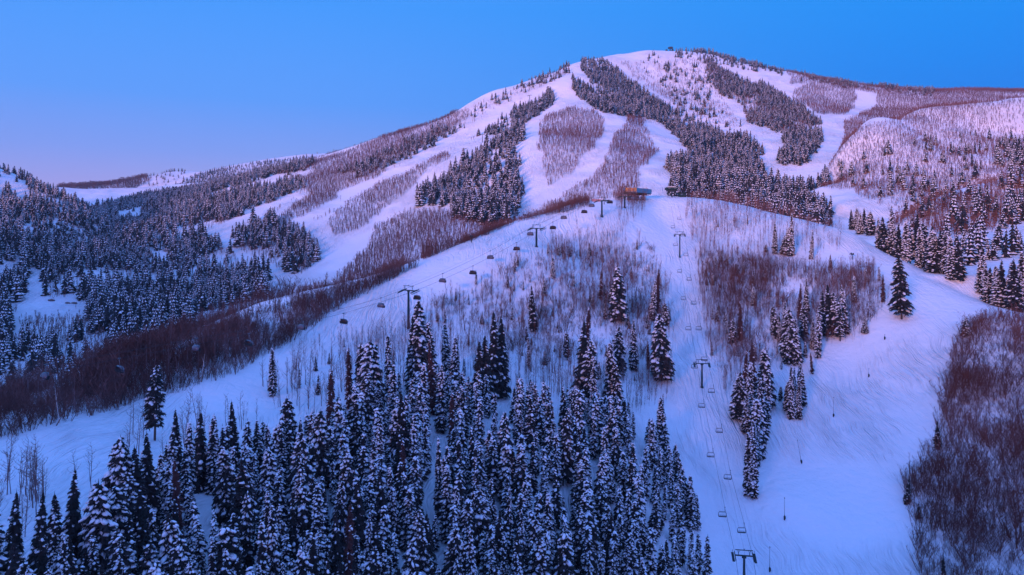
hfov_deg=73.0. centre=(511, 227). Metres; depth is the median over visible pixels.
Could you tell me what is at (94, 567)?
fir tree
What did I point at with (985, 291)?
fir tree
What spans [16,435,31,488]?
aspen tree
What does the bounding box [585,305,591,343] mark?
fir tree
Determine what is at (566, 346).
fir tree
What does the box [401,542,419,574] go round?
fir tree
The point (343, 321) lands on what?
bubble chair
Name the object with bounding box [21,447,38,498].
aspen tree
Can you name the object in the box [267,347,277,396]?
fir tree
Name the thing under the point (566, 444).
fir tree
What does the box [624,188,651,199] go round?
lift station
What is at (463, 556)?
fir tree
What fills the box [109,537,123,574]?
fir tree
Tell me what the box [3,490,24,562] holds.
fir tree
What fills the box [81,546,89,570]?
fir tree
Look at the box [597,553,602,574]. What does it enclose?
fir tree
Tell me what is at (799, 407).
fir tree
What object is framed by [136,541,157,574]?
fir tree
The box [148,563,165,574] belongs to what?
fir tree
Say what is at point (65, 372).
aspen tree
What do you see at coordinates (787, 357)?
fir tree
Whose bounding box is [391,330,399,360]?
aspen tree
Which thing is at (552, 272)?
fir tree
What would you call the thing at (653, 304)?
fir tree
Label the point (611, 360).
fir tree
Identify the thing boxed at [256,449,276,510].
fir tree
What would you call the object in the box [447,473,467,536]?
fir tree
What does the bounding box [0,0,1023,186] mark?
sky
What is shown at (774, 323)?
fir tree
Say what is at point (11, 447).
aspen tree
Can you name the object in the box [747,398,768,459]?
fir tree
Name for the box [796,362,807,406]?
fir tree
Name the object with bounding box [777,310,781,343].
fir tree
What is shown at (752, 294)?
fir tree
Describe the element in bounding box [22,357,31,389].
aspen tree
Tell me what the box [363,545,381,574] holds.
fir tree
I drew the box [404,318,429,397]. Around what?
fir tree
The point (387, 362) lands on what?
fir tree
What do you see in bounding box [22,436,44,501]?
aspen tree
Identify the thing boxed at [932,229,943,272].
fir tree
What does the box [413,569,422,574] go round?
fir tree
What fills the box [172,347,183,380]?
aspen tree
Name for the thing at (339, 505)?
fir tree
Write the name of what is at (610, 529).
fir tree
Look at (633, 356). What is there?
fir tree
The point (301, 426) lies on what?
fir tree
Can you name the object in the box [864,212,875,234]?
fir tree
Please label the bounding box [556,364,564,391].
aspen tree
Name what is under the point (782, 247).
fir tree
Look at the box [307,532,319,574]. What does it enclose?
fir tree
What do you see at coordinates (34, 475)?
aspen tree
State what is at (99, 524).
fir tree
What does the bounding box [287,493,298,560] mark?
fir tree
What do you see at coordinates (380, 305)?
bubble chair
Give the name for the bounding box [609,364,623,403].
fir tree
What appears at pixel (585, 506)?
fir tree
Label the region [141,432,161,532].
fir tree
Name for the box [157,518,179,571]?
fir tree
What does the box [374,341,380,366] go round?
fir tree
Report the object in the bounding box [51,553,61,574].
fir tree
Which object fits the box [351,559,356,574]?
fir tree
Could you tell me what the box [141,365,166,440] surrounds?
pine tree
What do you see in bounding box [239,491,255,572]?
fir tree
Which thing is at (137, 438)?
aspen tree
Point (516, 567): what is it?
fir tree
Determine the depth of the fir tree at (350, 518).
135.81 m
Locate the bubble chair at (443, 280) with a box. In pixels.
[439,273,445,283]
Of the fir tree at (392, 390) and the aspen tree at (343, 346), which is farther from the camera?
the aspen tree at (343, 346)
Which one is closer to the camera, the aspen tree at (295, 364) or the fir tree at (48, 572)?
the fir tree at (48, 572)
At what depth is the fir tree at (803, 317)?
320.94 m
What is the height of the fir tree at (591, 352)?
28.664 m
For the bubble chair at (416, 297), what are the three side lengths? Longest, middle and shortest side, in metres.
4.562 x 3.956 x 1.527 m
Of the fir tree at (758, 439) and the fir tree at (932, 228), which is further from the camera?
the fir tree at (932, 228)
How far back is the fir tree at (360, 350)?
221.03 m
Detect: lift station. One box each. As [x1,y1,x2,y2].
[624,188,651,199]
[665,186,677,195]
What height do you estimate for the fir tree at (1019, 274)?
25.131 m
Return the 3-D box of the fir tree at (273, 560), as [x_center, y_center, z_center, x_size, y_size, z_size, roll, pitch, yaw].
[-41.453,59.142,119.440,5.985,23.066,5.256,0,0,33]
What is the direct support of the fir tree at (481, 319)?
on the ground
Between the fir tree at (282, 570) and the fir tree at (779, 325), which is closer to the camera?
the fir tree at (282, 570)
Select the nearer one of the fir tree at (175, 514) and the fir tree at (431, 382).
the fir tree at (175, 514)
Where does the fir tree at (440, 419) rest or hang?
on the ground
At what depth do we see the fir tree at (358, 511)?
143.68 m
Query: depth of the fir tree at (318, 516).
136.27 m
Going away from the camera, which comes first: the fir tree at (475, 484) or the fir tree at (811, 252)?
the fir tree at (475, 484)
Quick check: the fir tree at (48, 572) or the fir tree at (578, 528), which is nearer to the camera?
the fir tree at (48, 572)
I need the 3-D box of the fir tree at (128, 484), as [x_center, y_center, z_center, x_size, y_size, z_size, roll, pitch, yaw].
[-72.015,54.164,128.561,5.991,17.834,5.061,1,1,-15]
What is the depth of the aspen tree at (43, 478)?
141.74 m
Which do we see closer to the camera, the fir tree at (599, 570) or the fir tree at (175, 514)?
the fir tree at (175, 514)
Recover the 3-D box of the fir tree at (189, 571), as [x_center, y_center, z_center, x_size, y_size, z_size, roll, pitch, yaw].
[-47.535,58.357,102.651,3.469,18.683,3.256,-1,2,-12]
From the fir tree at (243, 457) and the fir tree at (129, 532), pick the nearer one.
the fir tree at (129, 532)
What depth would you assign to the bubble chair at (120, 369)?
197.37 m
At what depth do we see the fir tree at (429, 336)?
235.43 m
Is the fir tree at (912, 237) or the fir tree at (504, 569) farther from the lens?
the fir tree at (912, 237)
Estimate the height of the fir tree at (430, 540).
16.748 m
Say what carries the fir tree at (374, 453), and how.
on the ground
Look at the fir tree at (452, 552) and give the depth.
137.45 m
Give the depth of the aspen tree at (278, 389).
219.21 m
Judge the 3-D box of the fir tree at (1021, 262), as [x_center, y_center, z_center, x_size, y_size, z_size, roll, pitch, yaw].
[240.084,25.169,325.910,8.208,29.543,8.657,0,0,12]
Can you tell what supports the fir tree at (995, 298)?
on the ground
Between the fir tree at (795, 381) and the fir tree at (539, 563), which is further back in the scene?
the fir tree at (795, 381)
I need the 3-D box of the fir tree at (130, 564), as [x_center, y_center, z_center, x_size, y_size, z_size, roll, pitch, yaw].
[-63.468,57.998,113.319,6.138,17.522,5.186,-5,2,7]
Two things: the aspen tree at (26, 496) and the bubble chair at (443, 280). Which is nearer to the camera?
the aspen tree at (26, 496)
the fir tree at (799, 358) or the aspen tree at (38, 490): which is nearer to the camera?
the aspen tree at (38, 490)
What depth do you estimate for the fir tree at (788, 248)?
393.07 m
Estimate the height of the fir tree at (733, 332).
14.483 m
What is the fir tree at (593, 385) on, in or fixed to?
on the ground
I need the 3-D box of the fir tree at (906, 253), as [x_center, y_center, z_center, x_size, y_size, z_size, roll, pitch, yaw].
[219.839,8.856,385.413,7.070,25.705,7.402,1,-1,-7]
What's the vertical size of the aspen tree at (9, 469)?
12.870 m
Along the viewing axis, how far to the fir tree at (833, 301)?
321.45 m
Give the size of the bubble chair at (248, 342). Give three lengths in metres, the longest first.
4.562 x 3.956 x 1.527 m
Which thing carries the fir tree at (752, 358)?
on the ground
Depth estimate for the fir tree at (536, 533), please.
152.98 m
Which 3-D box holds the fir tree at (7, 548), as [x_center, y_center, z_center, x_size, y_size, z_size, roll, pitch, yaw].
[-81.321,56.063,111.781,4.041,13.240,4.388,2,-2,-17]
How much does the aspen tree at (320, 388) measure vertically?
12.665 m
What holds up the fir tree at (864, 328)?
on the ground
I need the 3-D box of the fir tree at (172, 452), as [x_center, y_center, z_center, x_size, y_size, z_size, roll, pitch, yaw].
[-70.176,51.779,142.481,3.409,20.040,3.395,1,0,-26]
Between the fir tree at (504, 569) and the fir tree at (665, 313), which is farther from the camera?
the fir tree at (665, 313)
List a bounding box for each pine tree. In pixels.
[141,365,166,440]
[886,256,915,319]
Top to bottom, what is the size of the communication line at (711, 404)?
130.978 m
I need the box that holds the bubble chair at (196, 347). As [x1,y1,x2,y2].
[191,338,200,352]
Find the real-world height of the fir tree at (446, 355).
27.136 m
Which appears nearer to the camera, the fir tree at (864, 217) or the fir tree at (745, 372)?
the fir tree at (745, 372)
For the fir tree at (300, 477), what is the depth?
148.67 m
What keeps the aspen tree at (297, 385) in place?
on the ground
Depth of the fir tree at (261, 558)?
115.43 m
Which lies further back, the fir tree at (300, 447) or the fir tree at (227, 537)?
the fir tree at (300, 447)
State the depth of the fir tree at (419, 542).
135.32 m
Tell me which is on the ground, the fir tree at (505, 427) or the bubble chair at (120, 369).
the fir tree at (505, 427)
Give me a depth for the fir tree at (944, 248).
359.81 m
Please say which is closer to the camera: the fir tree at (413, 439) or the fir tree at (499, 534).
the fir tree at (499, 534)
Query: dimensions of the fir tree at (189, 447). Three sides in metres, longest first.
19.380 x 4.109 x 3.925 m
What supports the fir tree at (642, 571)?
on the ground
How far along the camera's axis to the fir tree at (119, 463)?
129.57 m
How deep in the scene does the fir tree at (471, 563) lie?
131.64 m
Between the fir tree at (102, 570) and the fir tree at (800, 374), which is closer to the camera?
the fir tree at (102, 570)
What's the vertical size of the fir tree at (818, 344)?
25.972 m
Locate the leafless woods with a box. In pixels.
[0,57,1023,574]
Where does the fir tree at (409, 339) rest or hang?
on the ground
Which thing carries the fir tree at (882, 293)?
on the ground
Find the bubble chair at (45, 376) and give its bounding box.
[40,364,49,381]
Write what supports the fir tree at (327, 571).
on the ground
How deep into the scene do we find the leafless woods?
611.35 m
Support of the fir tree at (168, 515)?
on the ground
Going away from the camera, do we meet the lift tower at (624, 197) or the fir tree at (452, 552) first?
the fir tree at (452, 552)
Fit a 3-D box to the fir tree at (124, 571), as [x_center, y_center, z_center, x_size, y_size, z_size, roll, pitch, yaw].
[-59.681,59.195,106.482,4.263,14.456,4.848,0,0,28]
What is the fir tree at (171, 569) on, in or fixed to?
on the ground
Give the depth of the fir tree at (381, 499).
149.08 m
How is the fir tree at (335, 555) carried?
on the ground
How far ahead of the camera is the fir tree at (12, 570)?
95.53 m
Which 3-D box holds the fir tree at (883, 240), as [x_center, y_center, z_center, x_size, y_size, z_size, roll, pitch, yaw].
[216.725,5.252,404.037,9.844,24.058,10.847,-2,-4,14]
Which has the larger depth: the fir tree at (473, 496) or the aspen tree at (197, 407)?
the aspen tree at (197, 407)
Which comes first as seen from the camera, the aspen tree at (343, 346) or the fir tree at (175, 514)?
the fir tree at (175, 514)
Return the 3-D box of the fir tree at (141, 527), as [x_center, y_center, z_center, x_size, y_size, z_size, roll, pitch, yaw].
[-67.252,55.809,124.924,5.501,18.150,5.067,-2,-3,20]
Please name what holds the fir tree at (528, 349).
on the ground
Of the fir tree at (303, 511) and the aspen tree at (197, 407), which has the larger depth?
the aspen tree at (197, 407)
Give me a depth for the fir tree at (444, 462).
166.44 m
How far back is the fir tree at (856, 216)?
538.82 m
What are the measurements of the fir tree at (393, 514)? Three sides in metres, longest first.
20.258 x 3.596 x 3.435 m
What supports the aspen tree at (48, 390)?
on the ground
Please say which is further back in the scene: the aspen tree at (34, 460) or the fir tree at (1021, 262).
the fir tree at (1021, 262)
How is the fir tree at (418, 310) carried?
on the ground
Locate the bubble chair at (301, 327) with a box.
[297,318,305,329]
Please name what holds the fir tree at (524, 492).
on the ground
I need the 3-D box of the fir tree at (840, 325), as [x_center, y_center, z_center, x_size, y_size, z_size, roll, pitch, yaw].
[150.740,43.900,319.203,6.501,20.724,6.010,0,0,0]
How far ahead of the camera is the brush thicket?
245.89 m
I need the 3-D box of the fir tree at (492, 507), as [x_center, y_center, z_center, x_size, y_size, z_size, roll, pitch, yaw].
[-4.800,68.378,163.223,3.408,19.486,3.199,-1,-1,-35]
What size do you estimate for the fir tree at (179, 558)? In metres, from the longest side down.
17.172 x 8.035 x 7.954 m
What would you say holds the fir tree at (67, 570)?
on the ground
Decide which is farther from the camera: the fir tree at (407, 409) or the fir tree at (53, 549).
the fir tree at (407, 409)
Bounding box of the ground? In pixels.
[0,50,1023,574]
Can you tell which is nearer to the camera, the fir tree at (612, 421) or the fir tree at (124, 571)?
the fir tree at (124, 571)
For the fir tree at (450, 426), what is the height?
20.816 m
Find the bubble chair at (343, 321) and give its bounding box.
[340,313,347,324]
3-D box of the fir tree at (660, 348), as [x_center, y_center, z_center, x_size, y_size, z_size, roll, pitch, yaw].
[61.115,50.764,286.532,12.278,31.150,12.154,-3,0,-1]
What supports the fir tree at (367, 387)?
on the ground
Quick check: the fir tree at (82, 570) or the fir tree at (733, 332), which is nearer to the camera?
the fir tree at (82, 570)
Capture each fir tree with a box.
[1,533,11,571]
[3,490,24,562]
[5,541,26,574]
[7,559,17,574]
[16,560,35,574]
[26,490,49,573]
[33,529,49,574]
[44,569,52,574]
[46,492,63,551]
[46,513,60,569]
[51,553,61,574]
[55,538,70,574]
[61,470,82,559]
[64,565,70,574]
[66,536,78,574]
[74,478,119,573]
[74,565,90,574]
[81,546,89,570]
[88,535,100,574]
[99,561,105,574]
[101,434,132,494]
[104,529,138,574]
[107,486,139,557]
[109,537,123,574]
[117,473,138,519]
[122,566,126,574]
[124,513,138,567]
[129,446,157,531]
[131,488,151,565]
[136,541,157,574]
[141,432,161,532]
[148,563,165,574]
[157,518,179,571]
[162,509,171,530]
[163,537,196,574]
[165,433,177,503]
[167,565,175,574]
[171,410,183,479]
[171,458,185,538]
[172,498,182,537]
[180,421,195,497]
[185,561,194,574]
[193,413,208,493]
[203,415,219,495]
[206,537,216,574]
[210,445,236,528]
[214,521,247,574]
[221,546,231,574]
[227,400,240,470]
[227,457,260,539]
[239,447,247,473]
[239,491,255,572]
[245,473,258,509]
[245,566,254,574]
[254,520,269,574]
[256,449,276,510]
[256,562,261,574]
[263,489,270,540]
[265,504,281,574]
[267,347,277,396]
[272,510,280,563]
[275,422,290,498]
[276,504,291,565]
[279,398,297,449]
[279,560,285,574]
[285,432,314,507]
[285,454,306,536]
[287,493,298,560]
[293,538,304,571]
[294,483,312,559]
[294,546,312,574]
[296,417,303,440]
[303,530,321,574]
[304,414,314,444]
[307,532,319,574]
[308,410,330,488]
[308,477,315,505]
[310,486,328,561]
[324,370,335,432]
[324,559,329,574]
[328,481,347,556]
[329,511,344,574]
[331,450,363,516]
[337,561,343,574]
[341,480,366,563]
[343,501,356,574]
[344,348,353,408]
[344,525,353,574]
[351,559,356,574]
[353,342,364,388]
[357,341,387,411]
[359,369,376,429]
[363,512,372,571]
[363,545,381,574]
[367,438,379,484]
[369,522,381,554]
[373,470,392,542]
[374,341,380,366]
[375,416,385,483]
[380,549,388,574]
[383,336,391,394]
[385,408,400,471]
[386,557,392,574]
[387,467,401,549]
[388,364,397,424]
[392,428,404,495]
[393,393,409,462]
[399,438,407,485]
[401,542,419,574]
[402,510,426,565]
[403,396,410,436]
[404,316,414,392]
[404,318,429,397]
[406,411,420,481]
[409,300,426,342]
[411,524,430,574]
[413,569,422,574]
[419,362,430,426]
[423,322,438,393]
[424,514,437,574]
[427,342,437,414]
[433,364,448,433]
[433,438,442,519]
[438,465,452,544]
[440,324,451,380]
[440,455,450,513]
[440,526,462,574]
[445,393,455,446]
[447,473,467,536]
[449,337,460,387]
[449,486,460,533]
[452,559,462,574]
[460,540,467,574]
[465,530,477,574]
[470,342,484,407]
[471,457,480,494]
[471,489,475,514]
[471,490,492,567]
[472,336,498,409]
[480,311,483,323]
[488,312,504,398]
[488,478,497,535]
[491,565,499,574]
[495,411,513,469]
[495,510,503,571]
[496,316,511,399]
[500,534,509,574]
[506,488,514,563]
[510,533,524,574]
[511,550,522,574]
[513,480,529,541]
[517,509,527,574]
[526,337,531,366]
[526,519,553,574]
[527,537,552,574]
[528,285,537,331]
[542,349,547,364]
[542,493,554,566]
[550,255,555,277]
[552,533,559,574]
[553,528,574,574]
[559,413,574,485]
[563,332,570,359]
[570,318,588,392]
[571,507,586,569]
[578,341,598,407]
[580,492,599,574]
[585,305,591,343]
[587,397,604,458]
[588,356,598,406]
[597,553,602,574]
[598,269,602,298]
[598,409,620,461]
[602,342,621,401]
[602,512,614,574]
[608,265,628,323]
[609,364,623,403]
[609,556,615,574]
[611,327,627,375]
[620,530,639,574]
[627,320,638,370]
[639,557,644,574]
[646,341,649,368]
[648,280,656,320]
[648,314,675,382]
[655,398,669,455]
[656,269,660,311]
[662,303,669,326]
[728,316,738,343]
[728,372,745,420]
[737,300,744,339]
[739,392,749,432]
[742,350,747,389]
[742,432,751,495]
[745,362,754,415]
[747,340,756,396]
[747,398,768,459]
[749,436,758,499]
[750,286,756,305]
[750,420,757,466]
[754,347,777,408]
[755,418,761,466]
[756,378,766,425]
[759,397,771,444]
[762,370,772,433]
[770,305,777,338]
[771,222,777,253]
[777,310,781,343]
[778,309,801,362]
[778,387,782,400]
[779,236,785,253]
[781,301,786,329]
[782,326,795,364]
[782,382,788,410]
[783,227,792,256]
[786,364,796,419]
[789,213,795,255]
[791,318,803,364]
[793,367,796,402]
[795,377,802,419]
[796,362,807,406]
[797,284,801,316]
[798,305,809,340]
[802,277,809,314]
[809,231,813,258]
[809,316,814,349]
[809,352,814,373]
[813,307,822,357]
[820,291,828,336]
[824,284,834,335]
[829,292,836,334]
[833,301,846,340]
[839,285,850,334]
[848,210,854,229]
[851,276,857,301]
[853,208,858,229]
[854,213,863,233]
[860,314,869,333]
[862,209,866,226]
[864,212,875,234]
[874,218,879,247]
[876,217,888,252]
[879,275,885,301]
[886,216,895,233]
[886,225,896,256]
[892,223,902,258]
[900,220,912,261]
[903,479,911,504]
[908,227,915,263]
[913,214,920,246]
[914,223,928,254]
[914,226,925,267]
[915,503,921,518]
[921,225,933,270]
[923,230,943,273]
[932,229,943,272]
[932,421,941,448]
[939,231,948,272]
[941,555,946,574]
[943,236,956,280]
[948,241,967,281]
[959,317,970,336]
[973,248,986,293]
[980,261,990,300]
[980,268,992,303]
[989,271,1002,306]
[991,266,998,284]
[993,260,1006,307]
[1001,269,1010,307]
[1004,259,1023,311]
[1016,251,1023,295]
[1016,264,1023,311]
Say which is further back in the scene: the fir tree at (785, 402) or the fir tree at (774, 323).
the fir tree at (774, 323)
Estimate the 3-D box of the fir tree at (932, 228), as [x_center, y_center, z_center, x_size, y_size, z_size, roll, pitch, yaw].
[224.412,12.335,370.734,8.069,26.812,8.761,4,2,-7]
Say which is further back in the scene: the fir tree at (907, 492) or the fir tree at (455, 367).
the fir tree at (455, 367)
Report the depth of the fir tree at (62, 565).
104.42 m
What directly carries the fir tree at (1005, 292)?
on the ground
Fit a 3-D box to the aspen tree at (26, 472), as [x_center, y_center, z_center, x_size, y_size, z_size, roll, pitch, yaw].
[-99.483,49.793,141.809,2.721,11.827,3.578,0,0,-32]
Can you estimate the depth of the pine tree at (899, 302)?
317.14 m
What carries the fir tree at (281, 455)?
on the ground
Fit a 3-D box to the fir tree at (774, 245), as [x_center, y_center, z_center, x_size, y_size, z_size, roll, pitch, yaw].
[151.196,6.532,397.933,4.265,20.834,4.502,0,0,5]
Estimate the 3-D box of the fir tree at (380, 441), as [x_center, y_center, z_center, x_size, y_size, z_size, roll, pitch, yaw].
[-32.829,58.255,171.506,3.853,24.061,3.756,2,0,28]
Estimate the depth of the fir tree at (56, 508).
118.70 m
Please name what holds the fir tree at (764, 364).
on the ground
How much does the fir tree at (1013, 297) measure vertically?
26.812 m
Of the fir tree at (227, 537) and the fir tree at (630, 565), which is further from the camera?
the fir tree at (630, 565)
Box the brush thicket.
[0,191,1023,574]
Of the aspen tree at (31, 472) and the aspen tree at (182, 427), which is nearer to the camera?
the aspen tree at (31, 472)
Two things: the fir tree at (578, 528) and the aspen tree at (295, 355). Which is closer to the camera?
the fir tree at (578, 528)
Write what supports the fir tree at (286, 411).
on the ground
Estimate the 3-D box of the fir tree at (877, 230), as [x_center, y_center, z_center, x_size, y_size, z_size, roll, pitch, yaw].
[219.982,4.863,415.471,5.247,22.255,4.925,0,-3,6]
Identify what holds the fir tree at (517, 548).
on the ground
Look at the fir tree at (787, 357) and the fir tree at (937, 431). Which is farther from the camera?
the fir tree at (787, 357)
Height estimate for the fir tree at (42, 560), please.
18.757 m
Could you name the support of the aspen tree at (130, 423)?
on the ground
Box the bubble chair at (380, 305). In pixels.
[377,297,384,307]
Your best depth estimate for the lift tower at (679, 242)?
401.76 m
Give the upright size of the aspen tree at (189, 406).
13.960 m
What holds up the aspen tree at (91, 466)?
on the ground
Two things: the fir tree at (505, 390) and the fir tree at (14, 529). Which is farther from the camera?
the fir tree at (505, 390)
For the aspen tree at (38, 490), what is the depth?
138.56 m
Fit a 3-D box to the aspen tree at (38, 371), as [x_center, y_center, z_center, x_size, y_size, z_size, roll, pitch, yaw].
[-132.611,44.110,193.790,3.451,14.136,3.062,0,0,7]
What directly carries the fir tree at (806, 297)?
on the ground
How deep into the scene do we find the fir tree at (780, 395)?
283.74 m
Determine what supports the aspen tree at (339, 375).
on the ground
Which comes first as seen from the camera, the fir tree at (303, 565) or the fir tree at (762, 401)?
the fir tree at (303, 565)
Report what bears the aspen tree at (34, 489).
on the ground
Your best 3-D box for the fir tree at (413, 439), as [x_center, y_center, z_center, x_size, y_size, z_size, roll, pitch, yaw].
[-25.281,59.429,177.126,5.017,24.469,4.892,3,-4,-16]
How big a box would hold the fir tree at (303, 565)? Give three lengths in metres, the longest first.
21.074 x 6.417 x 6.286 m
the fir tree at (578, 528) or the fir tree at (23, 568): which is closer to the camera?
the fir tree at (23, 568)
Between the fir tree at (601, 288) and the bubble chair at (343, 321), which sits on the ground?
the fir tree at (601, 288)
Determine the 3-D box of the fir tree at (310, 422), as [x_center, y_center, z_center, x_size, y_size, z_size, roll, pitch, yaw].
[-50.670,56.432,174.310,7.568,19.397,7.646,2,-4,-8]
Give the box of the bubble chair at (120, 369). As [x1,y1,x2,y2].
[115,358,124,372]
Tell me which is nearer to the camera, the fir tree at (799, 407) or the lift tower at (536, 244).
the fir tree at (799, 407)
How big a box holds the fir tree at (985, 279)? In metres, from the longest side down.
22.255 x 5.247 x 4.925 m
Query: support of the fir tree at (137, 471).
on the ground
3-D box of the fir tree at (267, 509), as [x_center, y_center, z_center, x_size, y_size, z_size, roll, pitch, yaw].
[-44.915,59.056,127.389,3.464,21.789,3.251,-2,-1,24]
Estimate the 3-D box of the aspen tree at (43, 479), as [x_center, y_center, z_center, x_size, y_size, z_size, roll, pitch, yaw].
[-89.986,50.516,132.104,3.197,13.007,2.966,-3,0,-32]
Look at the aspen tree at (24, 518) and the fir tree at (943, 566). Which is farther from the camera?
the fir tree at (943, 566)
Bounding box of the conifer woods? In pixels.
[0,47,1023,574]
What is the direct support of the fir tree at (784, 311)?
on the ground
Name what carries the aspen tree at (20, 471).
on the ground
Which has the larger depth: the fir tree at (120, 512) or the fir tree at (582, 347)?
the fir tree at (582, 347)
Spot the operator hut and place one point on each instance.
(681, 194)
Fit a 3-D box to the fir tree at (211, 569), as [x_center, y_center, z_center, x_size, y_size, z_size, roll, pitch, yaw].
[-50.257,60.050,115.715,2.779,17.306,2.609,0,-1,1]
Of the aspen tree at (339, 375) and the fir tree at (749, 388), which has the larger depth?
the fir tree at (749, 388)
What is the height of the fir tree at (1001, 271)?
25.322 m
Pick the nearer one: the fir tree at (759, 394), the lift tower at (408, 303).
the fir tree at (759, 394)
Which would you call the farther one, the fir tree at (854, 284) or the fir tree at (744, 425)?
the fir tree at (854, 284)
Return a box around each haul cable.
[1,199,597,372]
[3,196,614,380]
[667,196,737,571]
[673,194,755,573]
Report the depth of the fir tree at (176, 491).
133.15 m
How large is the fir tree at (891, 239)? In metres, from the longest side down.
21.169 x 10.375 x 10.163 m
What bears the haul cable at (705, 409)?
attached to the lift tower at (744, 557)
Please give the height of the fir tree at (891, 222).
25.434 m
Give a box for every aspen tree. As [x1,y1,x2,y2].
[0,435,15,494]
[2,421,18,479]
[14,449,27,506]
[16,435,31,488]
[20,442,32,495]
[20,499,30,553]
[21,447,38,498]
[21,491,32,536]
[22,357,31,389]
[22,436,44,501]
[22,477,33,521]
[26,466,39,514]
[27,433,45,490]
[31,448,45,507]
[32,360,43,390]
[35,458,48,493]
[35,468,45,502]
[38,459,48,496]
[40,366,53,410]
[61,361,73,386]
[69,372,78,412]
[72,382,79,408]
[88,445,99,487]
[126,389,137,425]
[126,405,136,446]
[131,403,145,453]
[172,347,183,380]
[177,403,185,447]
[183,393,193,421]
[188,388,203,426]
[193,405,209,440]
[237,394,243,428]
[260,364,264,386]
[273,367,285,406]
[289,351,298,378]
[291,338,300,367]
[291,374,300,397]
[303,347,308,383]
[316,372,321,405]
[336,354,343,391]
[338,333,344,358]
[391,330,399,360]
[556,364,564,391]
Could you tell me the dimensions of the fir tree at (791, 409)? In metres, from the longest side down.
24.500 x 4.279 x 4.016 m
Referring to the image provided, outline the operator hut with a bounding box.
[678,192,686,196]
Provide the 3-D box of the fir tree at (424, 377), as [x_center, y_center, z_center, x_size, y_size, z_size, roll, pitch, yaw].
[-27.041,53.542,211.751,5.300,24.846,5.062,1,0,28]
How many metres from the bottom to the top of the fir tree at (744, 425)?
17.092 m
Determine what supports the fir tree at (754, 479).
on the ground
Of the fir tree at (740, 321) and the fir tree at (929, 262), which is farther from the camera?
the fir tree at (929, 262)
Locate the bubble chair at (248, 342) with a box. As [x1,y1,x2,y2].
[244,333,252,346]
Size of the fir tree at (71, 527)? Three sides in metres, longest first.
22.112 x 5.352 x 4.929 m
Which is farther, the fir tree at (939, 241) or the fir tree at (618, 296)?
the fir tree at (939, 241)
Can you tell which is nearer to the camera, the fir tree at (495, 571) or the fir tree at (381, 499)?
the fir tree at (495, 571)
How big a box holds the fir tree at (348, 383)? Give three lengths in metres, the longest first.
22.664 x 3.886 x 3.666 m
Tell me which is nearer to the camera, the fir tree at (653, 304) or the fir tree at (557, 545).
the fir tree at (557, 545)
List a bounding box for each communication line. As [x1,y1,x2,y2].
[6,196,604,405]
[674,205,747,572]
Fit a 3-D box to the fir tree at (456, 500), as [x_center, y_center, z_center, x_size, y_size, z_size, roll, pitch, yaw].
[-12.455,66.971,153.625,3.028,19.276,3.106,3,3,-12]
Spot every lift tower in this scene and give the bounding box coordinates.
[398,285,418,328]
[527,224,545,246]
[594,197,608,217]
[618,193,632,207]
[674,232,685,257]
[693,359,710,388]
[731,549,756,574]
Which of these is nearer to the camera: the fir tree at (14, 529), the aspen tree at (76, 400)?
the fir tree at (14, 529)
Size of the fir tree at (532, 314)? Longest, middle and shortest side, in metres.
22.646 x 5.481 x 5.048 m
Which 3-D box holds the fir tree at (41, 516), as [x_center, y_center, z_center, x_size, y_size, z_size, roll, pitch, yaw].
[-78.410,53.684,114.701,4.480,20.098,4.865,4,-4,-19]
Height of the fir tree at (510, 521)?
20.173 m
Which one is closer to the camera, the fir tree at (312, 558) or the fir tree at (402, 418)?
the fir tree at (312, 558)
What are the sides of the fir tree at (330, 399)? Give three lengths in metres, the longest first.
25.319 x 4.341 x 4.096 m
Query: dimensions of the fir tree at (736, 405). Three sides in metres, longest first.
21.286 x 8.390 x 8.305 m
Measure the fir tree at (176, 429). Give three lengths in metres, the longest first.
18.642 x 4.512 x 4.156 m
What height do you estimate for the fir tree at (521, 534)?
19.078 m
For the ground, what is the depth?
312.39 m
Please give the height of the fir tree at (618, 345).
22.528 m
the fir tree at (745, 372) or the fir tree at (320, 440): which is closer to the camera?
the fir tree at (320, 440)
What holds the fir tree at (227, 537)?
on the ground
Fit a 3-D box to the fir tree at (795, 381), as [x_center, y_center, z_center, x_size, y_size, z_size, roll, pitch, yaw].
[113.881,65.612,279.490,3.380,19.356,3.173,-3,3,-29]
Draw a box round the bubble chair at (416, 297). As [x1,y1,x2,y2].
[413,295,420,299]
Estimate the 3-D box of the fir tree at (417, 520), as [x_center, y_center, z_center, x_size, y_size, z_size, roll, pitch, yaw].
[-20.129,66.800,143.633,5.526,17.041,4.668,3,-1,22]
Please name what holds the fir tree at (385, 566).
on the ground
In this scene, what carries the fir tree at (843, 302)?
on the ground
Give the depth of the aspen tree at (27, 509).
127.25 m
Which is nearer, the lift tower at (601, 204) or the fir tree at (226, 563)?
the fir tree at (226, 563)
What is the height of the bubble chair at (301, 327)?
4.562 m
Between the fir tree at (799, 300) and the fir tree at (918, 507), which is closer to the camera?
the fir tree at (918, 507)
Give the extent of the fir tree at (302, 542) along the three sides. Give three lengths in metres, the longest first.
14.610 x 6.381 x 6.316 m
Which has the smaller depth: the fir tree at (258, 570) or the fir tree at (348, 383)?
the fir tree at (258, 570)
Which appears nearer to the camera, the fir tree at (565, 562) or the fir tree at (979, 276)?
the fir tree at (565, 562)
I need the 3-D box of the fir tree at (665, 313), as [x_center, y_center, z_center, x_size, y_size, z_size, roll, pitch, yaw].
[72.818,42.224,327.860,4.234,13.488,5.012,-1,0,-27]
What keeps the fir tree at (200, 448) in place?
on the ground
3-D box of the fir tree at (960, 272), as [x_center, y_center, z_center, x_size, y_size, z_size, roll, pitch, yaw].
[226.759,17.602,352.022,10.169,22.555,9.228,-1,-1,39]

